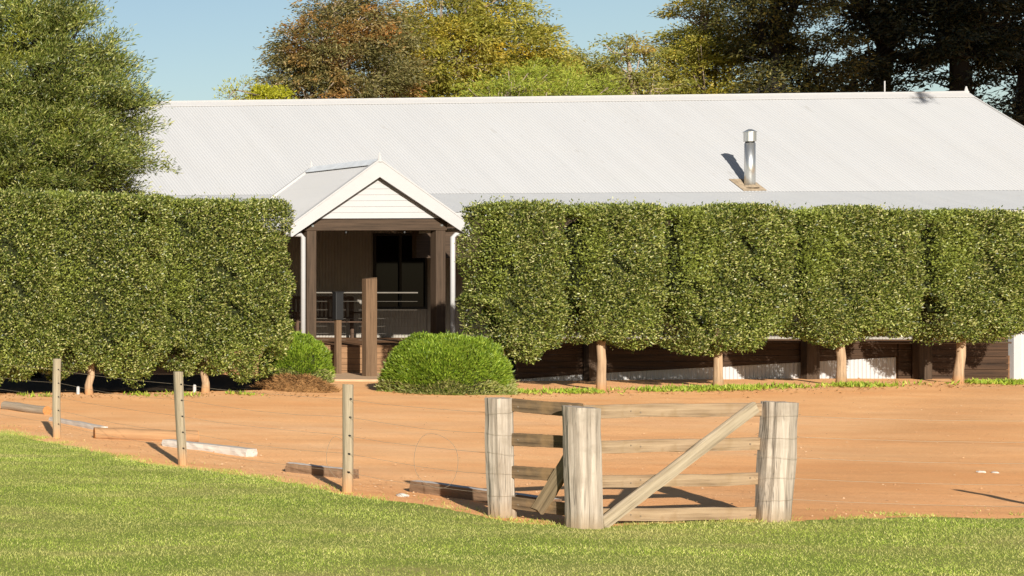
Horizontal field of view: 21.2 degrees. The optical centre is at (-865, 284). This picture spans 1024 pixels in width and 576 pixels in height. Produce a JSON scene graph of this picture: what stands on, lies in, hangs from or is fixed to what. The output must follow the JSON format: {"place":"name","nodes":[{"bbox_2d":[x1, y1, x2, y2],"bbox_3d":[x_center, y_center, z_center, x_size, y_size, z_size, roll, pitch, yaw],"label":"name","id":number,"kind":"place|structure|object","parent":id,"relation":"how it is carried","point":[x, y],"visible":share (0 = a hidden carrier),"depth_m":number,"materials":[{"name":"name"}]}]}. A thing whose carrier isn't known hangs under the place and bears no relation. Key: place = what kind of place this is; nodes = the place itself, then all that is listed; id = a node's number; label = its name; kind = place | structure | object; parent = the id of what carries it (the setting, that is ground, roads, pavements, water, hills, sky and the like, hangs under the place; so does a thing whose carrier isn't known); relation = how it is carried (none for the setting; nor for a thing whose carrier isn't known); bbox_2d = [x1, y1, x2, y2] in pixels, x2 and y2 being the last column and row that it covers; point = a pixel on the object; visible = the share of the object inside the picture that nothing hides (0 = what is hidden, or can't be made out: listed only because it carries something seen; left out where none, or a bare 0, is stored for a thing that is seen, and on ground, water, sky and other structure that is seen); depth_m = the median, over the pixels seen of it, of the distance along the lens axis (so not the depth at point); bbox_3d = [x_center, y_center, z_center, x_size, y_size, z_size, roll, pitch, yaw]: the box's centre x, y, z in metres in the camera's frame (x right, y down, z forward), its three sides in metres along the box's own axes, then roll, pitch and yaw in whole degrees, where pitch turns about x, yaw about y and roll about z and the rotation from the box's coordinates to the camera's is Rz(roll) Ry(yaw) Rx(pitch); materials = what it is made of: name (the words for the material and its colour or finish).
{"place":"outdoors","nodes":[
{"label":"outdoors","id":0,"kind":"place"},
{"bbox_2d":[285,296,361,338],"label":"garden bench","id":1,"kind":"object","parent":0,"point":[296,317],"visible":0.6,"depth_m":43.23,"materials":[{"name":"black metal"}]},
{"bbox_2d":[0,334,1023,525],"bbox_3d":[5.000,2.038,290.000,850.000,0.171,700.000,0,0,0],"label":"ground","id":2,"kind":"structure","parent":0,"point":[987,424],"depth_m":22.41,"materials":[{"name":"orange soil"}]},
{"bbox_2d":[1,401,51,414],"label":"log","id":3,"kind":"object","parent":2,"relation":"on","point":[36,409],"visible":0.91,"depth_m":26.81,"materials":[{"name":"wood"}]},
{"bbox_2d":[0,184,62,385],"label":"hedge tree","id":4,"kind":"object","parent":2,"relation":"on","point":[19,264],"visible":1,"depth_m":30.16,"materials":[{"name":"green plant"}]},
{"bbox_2d":[52,358,60,437],"bbox_3d":[12.534,1.616,22.297,0.106,1.208,0.098,0,0,0],"label":"fence post","id":5,"kind":"object","parent":2,"relation":"on","point":[56,402],"visible":0.97,"depth_m":22.26,"materials":[{"name":"beige wood"}]},
{"bbox_2d":[48,417,107,429],"bbox_3d":[13.890,2.070,24.175,0.108,0.099,1.683,0,0,6],"label":"timber sleeper","id":6,"kind":"object","parent":2,"relation":"on","point":[91,426],"visible":0.62,"depth_m":24.00,"materials":[{"name":"grey wood"}]},
{"bbox_2d":[76,386,79,393],"bbox_3d":[17.972,2.050,31.256,0.052,0.200,0.052,0,0,22],"label":"garden peg","id":7,"kind":"object","parent":2,"relation":"on","point":[77,389],"visible":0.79,"depth_m":31.24,"materials":[{"name":"white paint"}]},
{"bbox_2d":[13,186,170,394],"bbox_3d":[18.050,0.165,31.105,2.749,4.041,1.496,0,0,0],"label":"hedge tree","id":8,"kind":"object","parent":2,"relation":"on","point":[99,260],"visible":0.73,"depth_m":30.57,"materials":[{"name":"green plant"}]},
{"bbox_2d":[93,427,198,441],"bbox_3d":[13.568,2.032,22.021,1.203,0.184,0.186,0,0,23],"label":"log","id":9,"kind":"object","parent":2,"relation":"on","point":[141,434],"visible":0.84,"depth_m":21.99,"materials":[{"name":"wood"}]},
{"bbox_2d":[0,374,333,391],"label":"garden bed","id":10,"kind":"object","parent":2,"relation":"on","point":[221,382],"visible":0.46,"depth_m":34.14,"materials":[{"name":"soil"},{"name":"bark mulch"}]},
{"bbox_2d":[0,0,179,377],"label":"leafy tree","id":11,"kind":"object","parent":10,"relation":"on","point":[93,144],"visible":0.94,"depth_m":34.93,"materials":[{"name":"green plant"}]},
{"bbox_2d":[249,372,339,392],"bbox_3d":[22.953,1.947,32.440,1.425,0.452,1.726,0,0,0],"label":"litter mound","id":12,"kind":"object","parent":10,"relation":"on","point":[304,383],"visible":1,"depth_m":32.10,"materials":[{"name":"brown plant"}]},
{"bbox_2d":[257,330,335,382],"bbox_3d":[23.361,1.447,33.005,1.314,1.080,1.251,0,0,0],"label":"round bush","id":13,"kind":"object","parent":12,"relation":"on","point":[306,354],"visible":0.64,"depth_m":32.58,"materials":[{"name":"green plant"}]},
{"bbox_2d":[173,371,187,465],"bbox_3d":[12.132,1.617,19.016,0.150,1.207,0.097,0,0,0],"label":"fence post","id":14,"kind":"object","parent":2,"relation":"on","point":[179,415],"visible":0.91,"depth_m":18.99,"materials":[{"name":"beige wood"}]},
{"bbox_2d":[105,191,296,391],"bbox_3d":[20.517,0.191,31.741,3.333,3.994,1.527,0,0,0],"label":"hedge tree","id":15,"kind":"object","parent":2,"relation":"on","point":[217,279],"visible":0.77,"depth_m":31.22,"materials":[{"name":"green plant"}]},
{"bbox_2d":[162,439,257,456],"bbox_3d":[13.500,2.061,20.625,0.172,0.109,1.296,0,0,-11],"label":"timber sleeper","id":16,"kind":"object","parent":2,"relation":"on","point":[234,450],"visible":0.85,"depth_m":20.41,"materials":[{"name":"grey wood"}]},
{"bbox_2d":[212,76,269,99],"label":"lime shrub","id":17,"kind":"object","parent":2,"relation":"on","point":[233,90],"visible":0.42,"depth_m":50.93,"materials":[{"name":"green plant"}]},
{"bbox_2d":[242,83,296,99],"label":"lime shrub","id":18,"kind":"object","parent":2,"relation":"on","point":[271,93],"visible":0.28,"depth_m":50.74,"materials":[{"name":"green plant"}]},
{"bbox_2d":[256,372,379,381],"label":"entrance slab","id":19,"kind":"structure","parent":2,"relation":"on","point":[359,377],"depth_m":36.07,"materials":[{"name":"beige concrete"}]},
{"bbox_2d":[332,292,343,373],"bbox_3d":[27.620,1.135,37.650,0.180,1.930,0.160,0,0,7],"label":"timber post","id":20,"kind":"object","parent":19,"relation":"on","point":[337,307],"visible":0.88,"depth_m":37.61,"materials":[{"name":"brown wood"}]},
{"bbox_2d":[362,278,376,375],"bbox_3d":[27.570,0.976,36.620,0.230,2.248,0.160,0,0,7],"label":"timber post","id":21,"kind":"object","parent":19,"relation":"on","point":[369,326],"visible":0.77,"depth_m":36.55,"materials":[{"name":"brown wood"}]},
{"bbox_2d":[285,462,358,478],"bbox_3d":[13.000,2.054,17.961,0.151,0.130,0.730,0,0,-16],"label":"timber sleeper","id":22,"kind":"object","parent":2,"relation":"on","point":[305,469],"visible":0.77,"depth_m":17.96,"materials":[{"name":"wood"}]},
{"bbox_2d":[236,0,443,99],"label":"gum tree","id":23,"kind":"object","parent":2,"relation":"on","point":[340,50],"visible":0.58,"depth_m":56.43,"materials":[{"name":"green plant"}]},
{"bbox_2d":[342,384,353,492],"bbox_3d":[12.277,1.615,16.596,0.106,1.209,0.095,0,0,0],"label":"fence post","id":24,"kind":"object","parent":2,"relation":"on","point":[347,438],"visible":0.91,"depth_m":16.57,"materials":[{"name":"beige wood"}]},
{"bbox_2d":[0,402,493,473],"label":"fence wire","id":25,"kind":"object","parent":24,"relation":"attached to","point":[267,446],"visible":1,"depth_m":17.54,"materials":[{"name":"grey metal"}]},
{"bbox_2d":[326,436,341,478],"bbox_3d":[12.014,1.736,16.427,0.003,0.422,0.141,0,0,-33],"label":"wire loop","id":26,"kind":"object","parent":25,"relation":"attached to","point":[326,459],"visible":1,"depth_m":16.45,"materials":[{"name":"grey metal"}]},
{"bbox_2d":[0,377,510,434],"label":"fence wire","id":27,"kind":"object","parent":24,"relation":"attached to","point":[273,412],"visible":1,"depth_m":17.45,"materials":[{"name":"grey metal"}]},
{"bbox_2d":[2,389,514,455],"bbox_3d":[12.473,1.537,20.461,0.531,0.040,11.523,0,0,3],"label":"fence wire","id":28,"kind":"object","parent":24,"relation":"attached to","point":[272,428],"visible":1,"depth_m":17.45,"materials":[{"name":"grey metal"}]},
{"bbox_2d":[414,433,457,487],"bbox_3d":[12.258,1.666,15.450,0.003,0.514,0.347,0,0,-33],"label":"wire loop","id":29,"kind":"object","parent":28,"relation":"hanging from","point":[414,456],"visible":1,"depth_m":15.48,"materials":[{"name":"grey metal"}]},
{"bbox_2d":[1,414,516,495],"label":"fence wire","id":30,"kind":"object","parent":24,"relation":"attached to","point":[267,462],"visible":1,"depth_m":17.65,"materials":[{"name":"grey metal"}]},
{"bbox_2d":[396,493,408,496],"bbox_3d":[12.520,2.088,16.190,0.095,0.048,0.108,0,0,0],"label":"stone","id":31,"kind":"object","parent":2,"relation":"on","point":[402,495],"visible":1,"depth_m":16.17,"materials":[{"name":"white stone"}]},
{"bbox_2d":[374,329,521,394],"bbox_3d":[25.367,1.507,31.726,2.295,1.277,1.771,0,0,0],"label":"round bush","id":32,"kind":"object","parent":2,"relation":"on","point":[451,363],"visible":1,"depth_m":31.18,"materials":[{"name":"green plant"}]},
{"bbox_2d":[356,0,591,97],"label":"gum tree","id":33,"kind":"object","parent":2,"relation":"on","point":[477,30],"visible":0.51,"depth_m":58.99,"materials":[{"name":"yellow plant"}]},
{"bbox_2d":[409,480,561,502],"bbox_3d":[13.025,2.048,15.849,0.161,0.144,1.432,0,0,-8],"label":"timber sleeper","id":34,"kind":"object","parent":2,"relation":"on","point":[460,493],"visible":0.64,"depth_m":16.07,"materials":[{"name":"wood"}]},
{"bbox_2d":[484,397,516,517],"bbox_3d":[12.328,1.620,14.800,0.201,1.199,0.167,0,0,0],"label":"gate post","id":35,"kind":"object","parent":2,"relation":"on","point":[500,481],"visible":0.91,"depth_m":14.74,"materials":[{"name":"grey wood"}]},
{"bbox_2d":[4,364,510,413],"bbox_3d":[12.471,1.166,20.461,0.523,0.037,11.524,0,0,3],"label":"fence wire","id":36,"kind":"object","parent":35,"relation":"attached to","point":[279,394],"visible":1,"depth_m":17.35,"materials":[{"name":"grey metal"}]},
{"bbox_2d":[0,385,1023,520],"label":"pebbles","id":37,"kind":"object","parent":2,"relation":"on","point":[519,452],"visible":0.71,"depth_m":19.99,"materials":[{"name":"beige stone"}]},
{"bbox_2d":[0,379,1023,398],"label":"leaf litter","id":38,"kind":"object","parent":2,"relation":"on","point":[562,392],"visible":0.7,"depth_m":31.29,"materials":[{"name":"brown plant"}]},
{"bbox_2d":[3,81,1023,380],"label":"farm building","id":39,"kind":"structure","parent":2,"relation":"on","point":[379,189],"depth_m":41.02,"materials":[{"name":"white metal"}]},
{"bbox_2d":[373,233,427,308],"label":"window","id":40,"kind":"structure","parent":39,"relation":"in","point":[395,269],"depth_m":43.53,"materials":[{"name":"black glass"}]},
{"bbox_2d":[454,195,572,364],"bbox_3d":[26.860,0.217,31.975,1.604,3.934,1.338,0,0,0],"label":"hedge tree","id":41,"kind":"object","parent":2,"relation":"on","point":[512,300],"visible":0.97,"depth_m":31.60,"materials":[{"name":"green plant"}]},
{"bbox_2d":[17,377,1023,396],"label":"weeds","id":42,"kind":"object","parent":2,"relation":"on","point":[759,386],"visible":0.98,"depth_m":31.74,"materials":[{"name":"green plant"}]},
{"bbox_2d":[447,54,637,96],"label":"wattle","id":43,"kind":"object","parent":2,"relation":"on","point":[574,85],"visible":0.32,"depth_m":51.79,"materials":[{"name":"green plant"}]},
{"bbox_2d":[515,44,645,95],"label":"gum tree","id":44,"kind":"object","parent":2,"relation":"on","point":[597,66],"visible":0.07,"depth_m":62.31,"materials":[{"name":"green plant"}]},
{"bbox_2d":[561,405,603,528],"bbox_3d":[12.431,1.634,14.082,0.245,1.173,0.201,0,0,0],"label":"gate post","id":45,"kind":"object","parent":2,"relation":"on","point":[582,467],"visible":0.89,"depth_m":13.99,"materials":[{"name":"grey wood"}]},
{"bbox_2d":[511,398,583,514],"bbox_3d":[12.439,1.529,14.404,0.084,1.007,0.708,0,0,-8],"label":"rail panel","id":46,"kind":"object","parent":45,"relation":"attached to","point":[543,503],"visible":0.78,"depth_m":14.46,"materials":[{"name":"wood"}]},
{"bbox_2d":[542,197,669,390],"bbox_3d":[28.599,0.235,31.981,1.914,3.870,1.418,0,0,0],"label":"hedge tree","id":47,"kind":"object","parent":2,"relation":"on","point":[609,254],"visible":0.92,"depth_m":31.55,"materials":[{"name":"green plant"}]},
{"bbox_2d":[582,30,702,95],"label":"gum tree","id":48,"kind":"object","parent":2,"relation":"on","point":[639,80],"visible":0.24,"depth_m":58.78,"materials":[{"name":"green plant"}]},
{"bbox_2d":[626,0,779,94],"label":"gum tree","id":49,"kind":"object","parent":2,"relation":"on","point":[692,43],"visible":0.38,"depth_m":60.41,"materials":[{"name":"green plant"}]},
{"bbox_2d":[638,200,800,385],"bbox_3d":[30.912,0.238,32.093,2.529,3.786,1.405,0,0,0],"label":"hedge tree","id":50,"kind":"object","parent":2,"relation":"on","point":[720,278],"visible":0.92,"depth_m":31.63,"materials":[{"name":"green plant"}]},
{"bbox_2d":[754,401,798,522],"bbox_3d":[14.544,1.631,14.538,0.305,1.179,0.222,0,0,0],"label":"gate post","id":51,"kind":"object","parent":2,"relation":"on","point":[778,424],"visible":0.9,"depth_m":14.45,"materials":[{"name":"grey wood"}]},
{"bbox_2d":[564,402,761,527],"bbox_3d":[13.485,1.580,14.349,2.117,1.074,0.206,0,0,-11],"label":"rail panel","id":52,"kind":"object","parent":51,"relation":"attached to","point":[694,450],"visible":0.91,"depth_m":14.41,"materials":[{"name":"wood"}]},
{"bbox_2d":[771,477,984,484],"bbox_3d":[15.835,1.724,14.281,2.925,0.044,0.269,0,0,11],"label":"fence wire","id":53,"kind":"object","parent":51,"relation":"attached to","point":[889,482],"visible":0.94,"depth_m":14.36,"materials":[{"name":"grey metal"}]},
{"bbox_2d":[789,414,968,420],"bbox_3d":[15.860,1.169,14.286,2.878,0.043,0.269,0,0,11],"label":"fence wire","id":54,"kind":"object","parent":51,"relation":"attached to","point":[893,419],"visible":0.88,"depth_m":14.35,"materials":[{"name":"grey metal"}]},
{"bbox_2d":[751,497,1023,506],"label":"fence wire","id":55,"kind":"object","parent":51,"relation":"attached to","point":[883,503],"visible":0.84,"depth_m":14.37,"materials":[{"name":"grey metal"}]},
{"bbox_2d":[757,433,1019,442],"bbox_3d":[15.851,1.354,14.284,2.894,0.043,0.269,0,0,11],"label":"fence wire","id":56,"kind":"object","parent":51,"relation":"attached to","point":[901,440],"visible":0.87,"depth_m":14.35,"materials":[{"name":"grey metal"}]},
{"bbox_2d":[755,454,1023,463],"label":"fence wire","id":57,"kind":"object","parent":51,"relation":"attached to","point":[919,462],"visible":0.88,"depth_m":14.32,"materials":[{"name":"grey metal"}]},
{"bbox_2d":[687,0,890,93],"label":"dark tree","id":58,"kind":"object","parent":2,"relation":"on","point":[778,40],"visible":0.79,"depth_m":57.63,"materials":[{"name":"green plant"}]},
{"bbox_2d":[766,202,927,383],"bbox_3d":[33.629,0.219,32.400,2.708,3.732,1.396,0,0,0],"label":"hedge tree","id":59,"kind":"object","parent":2,"relation":"on","point":[848,270],"visible":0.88,"depth_m":31.91,"materials":[{"name":"green plant"}]},
{"bbox_2d":[802,0,988,91],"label":"dark tree","id":60,"kind":"object","parent":2,"relation":"on","point":[859,18],"visible":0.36,"depth_m":61.57,"materials":[{"name":"green plant"}]},
{"bbox_2d":[865,0,1023,338],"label":"dark tree","id":61,"kind":"object","parent":2,"relation":"on","point":[958,37],"visible":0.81,"depth_m":59.64,"materials":[{"name":"green plant"}]},
{"bbox_2d":[891,205,1023,382],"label":"hedge tree","id":62,"kind":"object","parent":2,"relation":"on","point":[973,261],"visible":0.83,"depth_m":32.12,"materials":[{"name":"green plant"}]},
{"bbox_2d":[977,0,1023,335],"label":"dark tree","id":63,"kind":"object","parent":2,"relation":"on","point":[1017,100],"visible":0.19,"depth_m":60.92,"materials":[{"name":"green plant"}]},
{"bbox_2d":[0,425,1023,575],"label":"lawn","id":64,"kind":"structure","parent":0,"point":[208,560],"depth_m":13.44,"materials":[{"name":"green plant"}]},
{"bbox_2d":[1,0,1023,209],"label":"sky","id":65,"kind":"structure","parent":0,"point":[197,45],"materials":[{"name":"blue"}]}
]}

